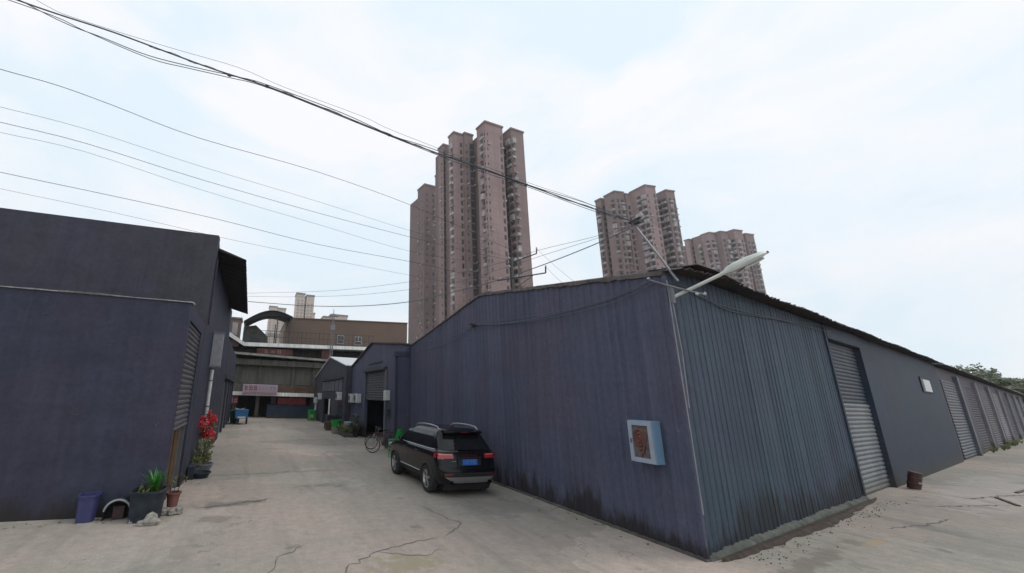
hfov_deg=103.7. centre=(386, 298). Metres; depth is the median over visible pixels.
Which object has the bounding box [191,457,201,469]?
potted plant
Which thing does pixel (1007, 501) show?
wood strip
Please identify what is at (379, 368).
gabled shed
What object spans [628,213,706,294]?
cable post
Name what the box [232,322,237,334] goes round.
window
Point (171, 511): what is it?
stone
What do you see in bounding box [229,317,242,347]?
stair block
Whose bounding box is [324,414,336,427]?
crate
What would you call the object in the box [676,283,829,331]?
eave cables
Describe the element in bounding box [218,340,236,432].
workshop
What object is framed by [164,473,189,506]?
potted plant
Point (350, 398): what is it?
air conditioner
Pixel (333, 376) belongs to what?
gabled shed
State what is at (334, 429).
tub
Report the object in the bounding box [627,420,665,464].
fire cabinet
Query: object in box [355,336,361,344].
window
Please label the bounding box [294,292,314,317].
apartment tower
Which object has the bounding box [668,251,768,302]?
street lamp
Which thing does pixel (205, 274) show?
tall building
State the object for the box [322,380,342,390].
high window
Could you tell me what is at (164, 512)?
stone
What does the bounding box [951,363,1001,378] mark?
tree
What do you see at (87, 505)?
tub
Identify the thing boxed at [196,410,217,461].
flowering plant
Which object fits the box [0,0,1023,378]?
sky
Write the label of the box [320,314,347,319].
apartment tower
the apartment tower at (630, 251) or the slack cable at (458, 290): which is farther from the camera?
the apartment tower at (630, 251)
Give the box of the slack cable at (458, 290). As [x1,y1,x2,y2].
[246,228,629,306]
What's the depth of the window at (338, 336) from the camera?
51.06 m
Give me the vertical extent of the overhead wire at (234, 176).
0.470 m
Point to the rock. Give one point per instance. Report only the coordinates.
(151, 519)
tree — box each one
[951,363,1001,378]
[963,369,1023,399]
[980,375,1023,391]
[1015,378,1023,403]
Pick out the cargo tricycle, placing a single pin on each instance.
(242, 413)
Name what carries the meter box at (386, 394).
attached to the gabled shed at (379, 368)
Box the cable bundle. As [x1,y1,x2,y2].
[9,0,631,221]
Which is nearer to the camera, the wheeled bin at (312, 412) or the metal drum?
the metal drum
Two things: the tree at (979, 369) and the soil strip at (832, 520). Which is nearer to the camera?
the soil strip at (832, 520)
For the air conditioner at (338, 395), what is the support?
attached to the gabled shed at (333, 376)
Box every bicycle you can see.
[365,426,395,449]
[365,428,394,452]
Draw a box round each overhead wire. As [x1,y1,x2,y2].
[0,69,521,254]
[0,122,509,259]
[0,132,513,262]
[1,172,491,278]
[2,107,510,258]
[3,189,497,282]
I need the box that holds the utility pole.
[498,247,545,288]
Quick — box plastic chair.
[388,429,403,456]
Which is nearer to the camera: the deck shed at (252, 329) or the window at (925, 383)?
the window at (925, 383)
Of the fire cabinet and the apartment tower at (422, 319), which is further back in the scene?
the apartment tower at (422, 319)
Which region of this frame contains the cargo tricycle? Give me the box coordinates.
[233,408,248,423]
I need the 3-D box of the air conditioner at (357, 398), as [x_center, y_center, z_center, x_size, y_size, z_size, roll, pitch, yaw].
[-1.909,6.470,25.059,0.340,0.600,0.840,6,-15,-18]
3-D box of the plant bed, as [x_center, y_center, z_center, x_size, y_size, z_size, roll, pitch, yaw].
[-2.673,8.201,24.180,0.694,0.690,2.257,6,-15,-18]
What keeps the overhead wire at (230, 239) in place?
attached to the utility pole
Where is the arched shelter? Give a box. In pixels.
[101,497,129,521]
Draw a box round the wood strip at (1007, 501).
[994,497,1020,506]
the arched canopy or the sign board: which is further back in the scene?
the arched canopy
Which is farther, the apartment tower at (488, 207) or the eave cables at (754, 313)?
the apartment tower at (488, 207)
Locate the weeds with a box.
[988,439,1022,452]
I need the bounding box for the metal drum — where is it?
[906,470,922,489]
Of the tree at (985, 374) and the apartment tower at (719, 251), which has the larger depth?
the apartment tower at (719, 251)
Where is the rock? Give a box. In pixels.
[136,511,160,526]
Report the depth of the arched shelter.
7.51 m
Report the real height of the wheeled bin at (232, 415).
0.988 m
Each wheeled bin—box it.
[230,410,237,422]
[308,410,316,419]
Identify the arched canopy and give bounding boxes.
[243,310,292,343]
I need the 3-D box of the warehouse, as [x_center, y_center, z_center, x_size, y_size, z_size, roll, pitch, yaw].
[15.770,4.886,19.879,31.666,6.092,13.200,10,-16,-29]
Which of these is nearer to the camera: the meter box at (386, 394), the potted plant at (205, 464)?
the potted plant at (205, 464)
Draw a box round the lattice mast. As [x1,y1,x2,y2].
[329,313,337,356]
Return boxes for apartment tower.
[266,305,286,342]
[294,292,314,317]
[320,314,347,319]
[408,175,435,343]
[436,120,532,325]
[594,184,685,276]
[683,229,765,293]
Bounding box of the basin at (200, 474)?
[193,470,210,478]
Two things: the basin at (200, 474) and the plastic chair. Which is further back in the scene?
the plastic chair
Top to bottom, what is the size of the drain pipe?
2.953 m
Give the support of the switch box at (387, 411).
attached to the gabled shed at (379, 368)
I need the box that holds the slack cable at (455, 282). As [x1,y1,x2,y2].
[256,227,629,296]
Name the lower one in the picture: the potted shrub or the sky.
the potted shrub
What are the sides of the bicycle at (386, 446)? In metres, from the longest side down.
1.720 x 1.042 x 0.574 m
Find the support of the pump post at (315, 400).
on the ground
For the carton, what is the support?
on the ground
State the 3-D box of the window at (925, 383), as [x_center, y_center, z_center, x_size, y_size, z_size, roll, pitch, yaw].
[26.506,4.264,19.034,2.500,0.720,0.044,10,-16,-29]
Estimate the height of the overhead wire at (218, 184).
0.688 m
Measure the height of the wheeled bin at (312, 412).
0.988 m
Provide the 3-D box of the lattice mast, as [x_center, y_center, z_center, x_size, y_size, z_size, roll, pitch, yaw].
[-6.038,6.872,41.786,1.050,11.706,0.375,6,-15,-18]
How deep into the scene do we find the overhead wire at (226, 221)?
21.25 m
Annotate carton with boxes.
[325,421,331,430]
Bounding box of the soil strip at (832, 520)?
[721,497,899,567]
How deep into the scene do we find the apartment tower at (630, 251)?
177.74 m
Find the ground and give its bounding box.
[0,416,1023,572]
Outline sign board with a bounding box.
[209,332,224,367]
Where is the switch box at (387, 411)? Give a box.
[385,408,389,415]
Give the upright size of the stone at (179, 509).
0.154 m
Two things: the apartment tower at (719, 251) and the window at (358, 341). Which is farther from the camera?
the apartment tower at (719, 251)
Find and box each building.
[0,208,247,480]
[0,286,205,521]
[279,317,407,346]
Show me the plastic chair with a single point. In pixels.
(399, 432)
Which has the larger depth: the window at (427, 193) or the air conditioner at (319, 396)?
the window at (427, 193)
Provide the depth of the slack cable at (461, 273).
9.97 m
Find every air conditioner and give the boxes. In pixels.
[317,393,321,399]
[335,392,341,399]
[348,394,353,402]
[353,394,360,402]
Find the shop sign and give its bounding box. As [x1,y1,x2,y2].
[242,384,277,394]
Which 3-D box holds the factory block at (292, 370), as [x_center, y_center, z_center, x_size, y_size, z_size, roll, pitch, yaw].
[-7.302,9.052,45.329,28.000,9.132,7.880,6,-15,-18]
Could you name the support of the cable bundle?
attached to the cable post at (637, 220)
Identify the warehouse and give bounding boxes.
[410,264,963,561]
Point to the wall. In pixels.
(289, 411)
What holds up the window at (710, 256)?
in the apartment tower at (719, 251)
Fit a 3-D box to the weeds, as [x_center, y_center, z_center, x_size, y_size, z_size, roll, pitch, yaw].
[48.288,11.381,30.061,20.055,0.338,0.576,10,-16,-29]
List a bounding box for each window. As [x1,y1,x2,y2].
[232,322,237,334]
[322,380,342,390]
[337,335,343,343]
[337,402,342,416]
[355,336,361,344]
[419,193,433,219]
[441,133,521,321]
[597,194,684,274]
[692,239,764,292]
[918,376,933,393]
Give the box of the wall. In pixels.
[266,405,312,418]
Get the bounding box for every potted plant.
[128,467,170,523]
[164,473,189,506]
[191,438,213,469]
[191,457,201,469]
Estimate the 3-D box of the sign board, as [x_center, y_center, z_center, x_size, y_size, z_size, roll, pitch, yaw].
[-6.137,1.850,14.007,0.395,1.260,0.200,6,-15,-18]
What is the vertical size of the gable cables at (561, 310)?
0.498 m
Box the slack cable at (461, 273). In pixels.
[276,226,629,292]
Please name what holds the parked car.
on the ground
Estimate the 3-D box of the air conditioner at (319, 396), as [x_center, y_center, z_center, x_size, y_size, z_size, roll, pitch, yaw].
[-6.338,9.211,36.429,0.340,0.600,0.840,6,-15,-18]
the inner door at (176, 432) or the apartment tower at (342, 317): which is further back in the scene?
the apartment tower at (342, 317)
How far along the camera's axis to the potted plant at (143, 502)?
7.40 m
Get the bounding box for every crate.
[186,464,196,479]
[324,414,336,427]
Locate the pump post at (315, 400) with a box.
[314,397,317,419]
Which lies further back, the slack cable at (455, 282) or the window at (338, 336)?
the window at (338, 336)
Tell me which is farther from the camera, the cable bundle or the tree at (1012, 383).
the tree at (1012, 383)
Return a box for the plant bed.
[336,423,352,436]
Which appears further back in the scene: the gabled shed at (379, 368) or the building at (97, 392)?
the gabled shed at (379, 368)
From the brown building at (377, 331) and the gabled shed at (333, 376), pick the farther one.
the brown building at (377, 331)
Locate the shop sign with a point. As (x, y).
(258, 389)
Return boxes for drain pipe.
[200,370,213,452]
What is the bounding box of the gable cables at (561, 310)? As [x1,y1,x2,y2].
[416,278,654,350]
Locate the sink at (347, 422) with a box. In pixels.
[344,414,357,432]
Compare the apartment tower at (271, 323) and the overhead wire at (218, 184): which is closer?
the overhead wire at (218, 184)
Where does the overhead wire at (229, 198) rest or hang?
attached to the utility pole
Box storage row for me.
[934,364,1023,459]
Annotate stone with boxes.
[161,508,168,515]
[167,508,175,515]
[175,505,182,513]
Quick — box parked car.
[388,422,494,491]
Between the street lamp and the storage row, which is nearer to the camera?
the street lamp
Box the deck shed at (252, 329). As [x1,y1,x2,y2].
[242,325,267,342]
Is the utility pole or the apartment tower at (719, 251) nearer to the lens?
the utility pole
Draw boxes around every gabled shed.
[314,357,356,423]
[350,342,410,445]
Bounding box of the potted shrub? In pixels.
[349,415,361,436]
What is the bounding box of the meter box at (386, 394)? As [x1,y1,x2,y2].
[383,390,389,399]
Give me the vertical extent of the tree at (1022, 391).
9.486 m
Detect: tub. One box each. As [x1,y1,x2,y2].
[75,492,102,523]
[331,420,341,433]
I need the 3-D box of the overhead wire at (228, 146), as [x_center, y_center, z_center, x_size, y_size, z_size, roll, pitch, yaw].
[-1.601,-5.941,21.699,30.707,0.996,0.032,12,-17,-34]
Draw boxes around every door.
[164,428,179,499]
[250,337,258,342]
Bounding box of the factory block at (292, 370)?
[229,330,372,416]

